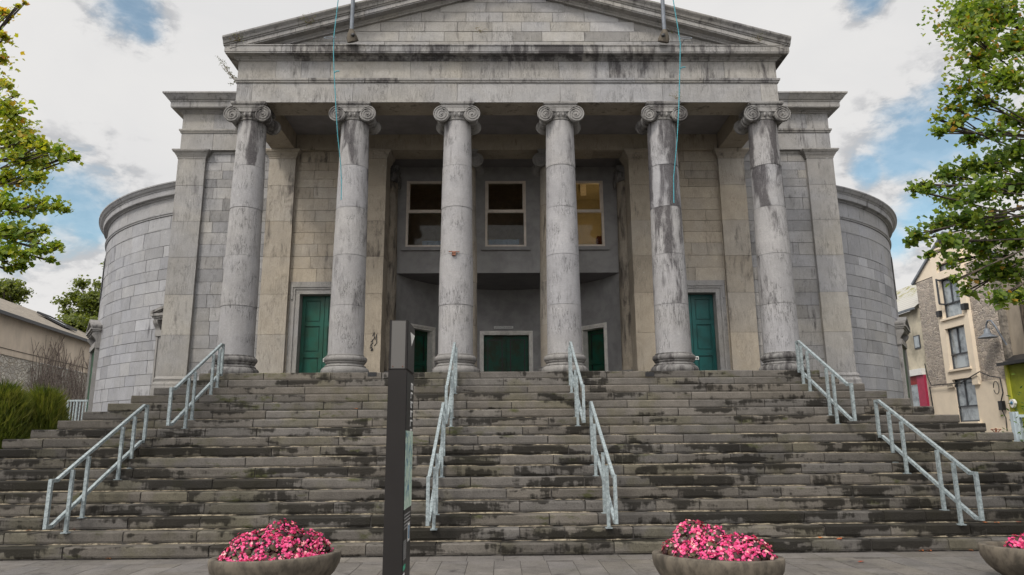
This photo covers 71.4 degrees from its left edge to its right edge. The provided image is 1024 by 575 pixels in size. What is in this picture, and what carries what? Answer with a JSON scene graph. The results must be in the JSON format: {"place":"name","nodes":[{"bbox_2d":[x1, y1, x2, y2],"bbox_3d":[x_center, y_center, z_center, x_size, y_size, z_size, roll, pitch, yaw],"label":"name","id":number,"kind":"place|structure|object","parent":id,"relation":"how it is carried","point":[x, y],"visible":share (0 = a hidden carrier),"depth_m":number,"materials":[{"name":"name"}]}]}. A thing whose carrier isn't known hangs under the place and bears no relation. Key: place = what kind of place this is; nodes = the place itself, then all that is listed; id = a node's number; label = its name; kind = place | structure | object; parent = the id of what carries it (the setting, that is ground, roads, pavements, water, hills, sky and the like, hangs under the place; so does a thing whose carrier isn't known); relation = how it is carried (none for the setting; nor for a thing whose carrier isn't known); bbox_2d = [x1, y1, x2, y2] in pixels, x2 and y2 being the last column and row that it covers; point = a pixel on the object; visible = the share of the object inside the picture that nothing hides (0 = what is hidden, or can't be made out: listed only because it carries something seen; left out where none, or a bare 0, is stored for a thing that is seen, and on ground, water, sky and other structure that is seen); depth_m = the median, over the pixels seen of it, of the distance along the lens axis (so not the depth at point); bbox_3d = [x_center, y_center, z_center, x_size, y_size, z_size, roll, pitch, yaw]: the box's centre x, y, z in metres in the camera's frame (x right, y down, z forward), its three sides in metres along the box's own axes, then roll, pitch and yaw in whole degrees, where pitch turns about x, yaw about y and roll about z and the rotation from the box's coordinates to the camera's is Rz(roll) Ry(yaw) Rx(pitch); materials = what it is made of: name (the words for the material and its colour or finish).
{"place":"outdoors","nodes":[
{"label":"outdoors","id":0,"kind":"place"},
{"bbox_2d":[0,551,1001,574],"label":"pavement","id":1,"kind":"structure","parent":0,"point":[937,563],"depth_m":9.47,"materials":[{"name":"grey concrete"}]},
{"bbox_2d":[208,548,340,574],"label":"planter","id":2,"kind":"object","parent":1,"relation":"on","point":[325,564],"visible":0.71,"depth_m":7.54,"materials":[{"name":"concrete"}]},
{"bbox_2d":[218,518,333,560],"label":"begonias","id":3,"kind":"object","parent":2,"relation":"on","point":[279,540],"visible":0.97,"depth_m":7.75,"materials":[{"name":"pink plant"}]},
{"bbox_2d":[382,320,414,574],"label":"information pillar","id":4,"kind":"structure","parent":1,"relation":"on","point":[397,502],"depth_m":4.91,"materials":[{"name":"grey metal"}]},
{"bbox_2d":[652,549,785,574],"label":"planter","id":5,"kind":"object","parent":1,"relation":"on","point":[667,564],"visible":0.69,"depth_m":7.30,"materials":[{"name":"concrete"}]},
{"bbox_2d":[661,519,777,560],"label":"begonias","id":6,"kind":"object","parent":5,"relation":"on","point":[693,539],"visible":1,"depth_m":7.56,"materials":[{"name":"pink plant"}]},
{"bbox_2d":[902,0,1023,310],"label":"sycamore tree","id":7,"kind":"object","parent":1,"relation":"on","point":[977,20],"visible":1,"depth_m":9.59,"materials":[{"name":"green plant"}]},
{"bbox_2d":[977,541,1023,574],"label":"planter","id":8,"kind":"object","parent":1,"relation":"on","point":[998,557],"visible":0.91,"depth_m":8.05,"materials":[{"name":"concrete"}]},
{"bbox_2d":[1003,533,1023,548],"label":"begonias","id":9,"kind":"object","parent":8,"relation":"on","point":[1015,541],"visible":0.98,"depth_m":8.18,"materials":[{"name":"pink plant"}]},
{"bbox_2d":[0,0,1023,401],"label":"sky","id":10,"kind":"structure","parent":0,"point":[96,73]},
{"bbox_2d":[896,285,931,405],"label":"slate roofed house","id":11,"kind":"structure","parent":0,"point":[907,298],"depth_m":34.77,"materials":[{"name":"white paint"}]},
{"bbox_2d":[911,385,919,405],"bbox_3d":[19.703,6.911,34.782,0.030,4.190,1.639,0,-12,-1],"label":"shop door","id":12,"kind":"structure","parent":11,"relation":"in","point":[915,395],"depth_m":34.74,"materials":[{"name":"grey glass"}]},
{"bbox_2d":[913,335,920,348],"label":"window","id":13,"kind":"structure","parent":11,"relation":"in","point":[916,338],"depth_m":34.55,"materials":[{"name":"grey glass"}]},
{"bbox_2d":[911,231,1015,431],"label":"stone gable building","id":14,"kind":"structure","parent":0,"point":[956,350],"depth_m":31.20,"materials":[{"name":"paint"}]},
{"bbox_2d":[936,311,941,316],"bbox_3d":[19.528,1.209,32.509,0.200,0.270,0.260,0,-12,-1],"label":"wall spotlight","id":15,"kind":"object","parent":14,"relation":"attached to","point":[938,313],"depth_m":32.42,"materials":[{"name":"black metal"}]},
{"bbox_2d":[939,263,950,271],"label":"window","id":16,"kind":"structure","parent":14,"relation":"in","point":[942,267],"depth_m":32.59,"materials":[{"name":"grey glass"}]},
{"bbox_2d":[935,275,963,321],"bbox_3d":[19.545,0.454,31.839,0.480,1.900,1.630,0,-12,-1],"label":"window","id":17,"kind":"structure","parent":14,"relation":"in","point":[952,303],"depth_m":32.10,"materials":[{"name":"grey glass"}]},
{"bbox_2d":[947,325,971,371],"bbox_3d":[19.657,2.686,31.355,0.290,1.930,1.630,0,-12,-1],"label":"window","id":18,"kind":"structure","parent":14,"relation":"in","point":[959,353],"depth_m":31.48,"materials":[{"name":"grey glass"}]},
{"bbox_2d":[960,303,968,309],"bbox_3d":[19.553,0.828,30.760,0.200,0.270,0.260,0,-12,-1],"label":"wall spotlight","id":19,"kind":"object","parent":14,"relation":"attached to","point":[964,306],"depth_m":30.66,"materials":[{"name":"black metal"}]},
{"bbox_2d":[924,364,1007,430],"bbox_3d":[19.587,4.628,30.898,0.112,3.205,5.054,0,-12,-1],"label":"wall cable","id":20,"kind":"object","parent":14,"relation":"attached to","point":[965,380],"depth_m":30.07,"materials":[{"name":"black metal"}]},
{"bbox_2d":[955,378,981,422],"bbox_3d":[19.673,4.919,30.870,0.290,1.940,1.630,0,-12,-1],"label":"window","id":21,"kind":"structure","parent":14,"relation":"in","point":[966,392],"depth_m":30.94,"materials":[{"name":"grey glass"}]},
{"bbox_2d":[977,320,1007,344],"bbox_3d":[19.365,1.859,28.898,0.720,1.096,0.955,0,-12,-1],"label":"wall lamp","id":22,"kind":"object","parent":14,"relation":"attached to","point":[987,334],"visible":1,"depth_m":28.85,"materials":[{"name":"grey metal"}]},
{"bbox_2d":[998,401,1005,409],"bbox_3d":[19.628,4.728,28.531,0.150,0.360,0.220,0,-12,-1],"label":"junction box","id":23,"kind":"object","parent":14,"relation":"attached to","point":[1001,405],"visible":1,"depth_m":28.45,"materials":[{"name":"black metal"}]},
{"bbox_3d":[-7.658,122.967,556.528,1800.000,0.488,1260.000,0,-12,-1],"label":"ground","id":24,"kind":"structure","parent":0,"visible":0},
{"bbox_2d":[0,277,36,306],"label":"broadleaf tree","id":25,"kind":"object","parent":24,"relation":"on","point":[12,291],"visible":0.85,"depth_m":48.44,"materials":[{"name":"green plant"}]},
{"bbox_2d":[0,376,39,448],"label":"evergreen shrub","id":26,"kind":"object","parent":24,"relation":"on","point":[15,409],"visible":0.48,"depth_m":16.27,"materials":[{"name":"green plant"}]},
{"bbox_2d":[0,0,83,274],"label":"maple tree","id":27,"kind":"object","parent":24,"relation":"on","point":[24,142],"visible":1,"depth_m":11.59,"materials":[{"name":"green plant"}]},
{"bbox_2d":[17,381,73,438],"bbox_3d":[-11.314,3.787,16.985,1.520,3.180,1.532,0,-12,-1],"label":"evergreen shrub","id":28,"kind":"object","parent":24,"relation":"on","point":[51,409],"visible":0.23,"depth_m":16.98,"materials":[{"name":"green plant"}]},
{"bbox_2d":[0,298,90,419],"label":"long house","id":29,"kind":"structure","parent":24,"relation":"on","point":[21,327],"depth_m":33.27,"materials":[{"name":"paint"}]},
{"bbox_2d":[24,336,88,420],"bbox_3d":[-22.613,6.024,35.878,0.136,7.042,8.558,2,-12,-9],"label":"bare creeper","id":30,"kind":"object","parent":29,"relation":"attached to","point":[59,378],"visible":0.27,"depth_m":35.52,"materials":[{"name":"plant"}]},
{"bbox_2d":[50,262,103,317],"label":"broadleaf tree","id":31,"kind":"object","parent":24,"relation":"on","point":[83,299],"visible":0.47,"depth_m":44.78,"materials":[{"name":"green plant"}]},
{"bbox_2d":[55,299,98,332],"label":"broadleaf tree","id":32,"kind":"object","parent":24,"relation":"on","point":[79,322],"visible":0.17,"depth_m":42.89,"materials":[{"name":"green plant"}]},
{"bbox_2d":[66,400,88,420],"bbox_3d":[-12.548,4.663,20.301,0.594,2.894,0.050,0,-12,-1],"label":"metal railing","id":33,"kind":"object","parent":24,"relation":"on","point":[76,407],"visible":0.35,"depth_m":20.55,"materials":[{"name":"metal"}]},
{"bbox_2d":[82,0,913,419],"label":"courthouse","id":34,"kind":"structure","parent":24,"relation":"on","point":[262,234],"depth_m":20.19,"materials":[{"name":"stone"}]},
{"bbox_2d":[82,320,102,419],"bbox_3d":[-14.217,2.846,23.980,0.370,3.553,1.960,8,-15,-34],"label":"side doorway","id":35,"kind":"structure","parent":34,"relation":"in","point":[94,329],"depth_m":23.53,"materials":[{"name":"stone"}]},
{"bbox_2d":[99,258,105,301],"bbox_3d":[-14.480,-0.253,25.173,0.030,1.400,0.900,7,-14,-30],"label":"curved wall window","id":36,"kind":"structure","parent":34,"relation":"in","point":[105,258],"depth_m":24.84,"materials":[{"name":"grey stone"}]},
{"bbox_2d":[150,305,163,386],"bbox_3d":[-9.741,2.101,20.708,1.960,3.553,0.370,-4,-13,18],"label":"side doorway","id":37,"kind":"structure","parent":34,"relation":"in","point":[157,313],"depth_m":21.08,"materials":[{"name":"stone"}]},
{"bbox_2d":[217,55,236,84],"bbox_3d":[-7.573,-5.723,18.905,0.593,0.893,0.467,-7,-14,26],"label":"wall weed","id":38,"kind":"object","parent":34,"relation":"attached to","point":[229,73],"depth_m":18.85,"materials":[{"name":"green plant"}]},
{"bbox_2d":[229,32,243,40],"bbox_3d":[-6.953,-6.348,18.030,0.382,0.372,0.281,4,-13,-21],"label":"wall weed","id":39,"kind":"object","parent":34,"relation":"attached to","point":[238,38],"depth_m":18.06,"materials":[{"name":"green plant"}]},
{"bbox_2d":[299,296,330,372],"bbox_3d":[-5.369,1.550,20.261,1.300,2.662,0.120,0,-12,-1],"label":"door","id":40,"kind":"structure","parent":34,"relation":"in","point":[315,309],"depth_m":20.31,"materials":[{"name":"green paint"}]},
{"bbox_2d":[347,0,357,42],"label":"flagpole","id":41,"kind":"object","parent":34,"relation":"on","point":[352,37],"visible":1,"depth_m":18.04,"materials":[{"name":"metal"}]},
{"bbox_2d":[333,0,341,199],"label":"halyard rope","id":42,"kind":"object","parent":41,"relation":"hanging from","point":[335,100],"visible":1,"depth_m":17.20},
{"bbox_2d":[401,181,441,250],"bbox_3d":[-2.751,-2.314,22.986,1.570,2.350,0.230,0,-12,-1],"label":"window","id":43,"kind":"structure","parent":34,"relation":"in","point":[407,247],"depth_m":23.01,"materials":[{"name":"grey wood"}]},
{"bbox_2d":[422,241,440,244],"bbox_3d":[-2.482,-1.359,22.963,0.820,0.310,0.096,0,-12,-1],"label":"drawing sheet","id":44,"kind":"object","parent":34,"relation":"on","point":[431,242],"visible":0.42,"depth_m":22.99,"materials":[{"name":"grey paper"}]},
{"bbox_2d":[488,239,518,244],"bbox_3d":[-0.262,-1.390,22.991,1.000,0.350,0.096,0,-12,-1],"label":"drawing sheet","id":45,"kind":"object","parent":34,"relation":"on","point":[504,242],"visible":0.6,"depth_m":23.02,"materials":[{"name":"grey paper"}]},
{"bbox_2d":[494,326,512,328],"bbox_3d":[-0.293,1.389,24.829,0.670,0.085,0.023,0,-12,-1],"label":"door sign","id":46,"kind":"object","parent":34,"relation":"attached to","point":[503,327],"visible":1,"depth_m":24.82,"materials":[{"name":"white plastic"}]},
{"bbox_2d":[481,181,529,250],"bbox_3d":[-0.206,-2.325,23.025,1.560,2.350,0.230,0,-12,-1],"label":"window","id":47,"kind":"structure","parent":34,"relation":"in","point":[487,247],"depth_m":23.05,"materials":[{"name":"grey wood"}]},
{"bbox_2d":[576,181,608,249],"bbox_3d":[2.309,-2.335,23.062,1.570,2.350,0.230,0,-12,-1],"label":"window","id":48,"kind":"structure","parent":34,"relation":"in","point":[602,246],"depth_m":23.09,"materials":[{"name":"grey wood"}]},
{"bbox_2d":[596,236,601,243],"bbox_3d":[2.850,-1.427,23.584,1.000,0.470,0.600,0,-12,-1],"label":"storage box","id":49,"kind":"object","parent":34,"relation":"on","point":[598,239],"visible":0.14,"depth_m":23.42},
{"bbox_2d":[658,0,668,42],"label":"flagpole","id":50,"kind":"object","parent":34,"relation":"on","point":[663,37],"visible":1,"depth_m":18.16,"materials":[{"name":"metal"}]},
{"bbox_2d":[673,0,684,202],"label":"halyard rope","id":51,"kind":"object","parent":50,"relation":"hanging from","point":[678,101],"visible":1,"depth_m":17.32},
{"bbox_2d":[688,295,716,369],"bbox_3d":[5.190,1.507,20.420,1.300,2.662,0.120,0,-12,-1],"label":"door","id":52,"kind":"structure","parent":34,"relation":"in","point":[701,314],"depth_m":20.47,"materials":[{"name":"teal paint"}]},
{"bbox_2d":[891,257,896,298],"bbox_3d":[13.829,-0.332,25.772,0.030,1.400,0.900,-7,-14,29],"label":"curved wall window","id":53,"kind":"structure","parent":34,"relation":"in","point":[891,257],"depth_m":25.44,"materials":[{"name":"grey stone"}]},
{"bbox_2d":[894,317,913,405],"bbox_3d":[13.639,2.772,24.591,0.370,3.553,1.960,-8,-15,32],"label":"side doorway","id":54,"kind":"structure","parent":34,"relation":"in","point":[902,327],"depth_m":24.16,"materials":[{"name":"stone"}]},
{"bbox_2d":[0,370,1023,560],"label":"stone steps","id":55,"kind":"structure","parent":24,"relation":"on","point":[780,461],"depth_m":12.15,"materials":[{"name":"grey stone"}]},
{"bbox_2d":[42,404,149,533],"bbox_3d":[-6.615,2.841,11.570,0.127,1.991,2.650,0,-12,-1],"label":"handrail","id":56,"kind":"object","parent":55,"relation":"on","point":[70,505],"visible":0.95,"depth_m":11.05,"materials":[{"name":"metal"}]},
{"bbox_2d":[166,343,224,428],"bbox_3d":[-6.156,1.875,14.059,0.127,1.832,2.290,0,-12,-1],"label":"handrail","id":57,"kind":"object","parent":55,"relation":"on","point":[213,379],"visible":0.94,"depth_m":13.75,"materials":[{"name":"metal"}]},
{"bbox_2d":[368,372,376,376],"bbox_3d":[-2.963,1.840,15.088,0.180,0.090,0.066,0,-12,-1],"label":"vent grate","id":58,"kind":"object","parent":55,"relation":"on","point":[372,374],"visible":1,"depth_m":15.07,"materials":[{"name":"black metal"}]},
{"bbox_2d":[426,402,445,529],"bbox_3d":[-1.195,2.819,11.652,0.127,1.991,2.650,0,-12,-1],"label":"handrail","id":59,"kind":"object","parent":55,"relation":"on","point":[432,507],"visible":0.97,"depth_m":11.03,"materials":[{"name":"metal"}]},
{"bbox_2d":[445,342,457,426],"bbox_3d":[-1.177,1.855,14.134,0.127,1.832,2.290,0,-12,-1],"label":"handrail","id":60,"kind":"object","parent":55,"relation":"on","point":[449,403],"visible":0.92,"depth_m":13.66,"materials":[{"name":"metal"}]},
{"bbox_2d":[568,341,585,425],"bbox_3d":[1.246,1.845,14.170,0.127,1.832,2.290,0,-12,-1],"label":"handrail","id":61,"kind":"object","parent":55,"relation":"on","point":[573,380],"visible":0.94,"depth_m":13.74,"materials":[{"name":"metal"}]},
{"bbox_2d":[589,401,617,528],"bbox_3d":[1.437,2.808,11.691,0.127,1.991,2.650,0,-12,-1],"label":"handrail","id":62,"kind":"object","parent":55,"relation":"on","point":[604,469],"visible":0.95,"depth_m":11.10,"materials":[{"name":"metal"}]},
{"bbox_2d":[645,372,653,376],"bbox_3d":[2.933,1.850,15.169,0.180,0.090,0.066,0,-12,-1],"label":"vent grate","id":63,"kind":"object","parent":55,"relation":"on","point":[649,374],"visible":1,"depth_m":15.15,"materials":[{"name":"black metal"}]},
{"bbox_2d":[795,340,856,423],"bbox_3d":[6.186,1.824,14.245,0.127,1.832,2.290,0,-12,-1],"label":"handrail","id":64,"kind":"object","parent":55,"relation":"on","point":[826,394],"visible":0.91,"depth_m":13.93,"materials":[{"name":"metal"}]},
{"bbox_2d":[873,399,984,525],"bbox_3d":[6.747,2.786,11.771,0.127,1.991,2.650,0,-12,-1],"label":"handrail","id":65,"kind":"object","parent":55,"relation":"on","point":[956,499],"visible":0.97,"depth_m":11.25,"materials":[{"name":"metal"}]},
{"bbox_2d":[996,248,1023,425],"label":"green shopfront building","id":66,"kind":"structure","parent":24,"relation":"on","point":[1015,318],"depth_m":28.15,"materials":[{"name":"paint"}]},
{"bbox_2d":[1009,399,1016,407],"bbox_3d":[19.629,4.542,27.911,0.125,0.340,0.296,0,-12,-1],"label":"alarm box","id":67,"kind":"object","parent":66,"relation":"attached to","point":[1013,403],"visible":0.99,"depth_m":27.86,"materials":[{"name":"white plastic"}]},
{"bbox_2d":[1001,373,1023,440],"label":"laurel shrub","id":68,"kind":"object","parent":24,"relation":"on","point":[1016,411],"visible":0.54,"depth_m":15.37,"materials":[{"name":"green plant"}]},
{"bbox_2d":[1009,412,1023,440],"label":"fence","id":69,"kind":"object","parent":24,"relation":"on","point":[1017,427],"visible":0.64,"depth_m":15.32,"materials":[{"name":"white metal"}]}
]}

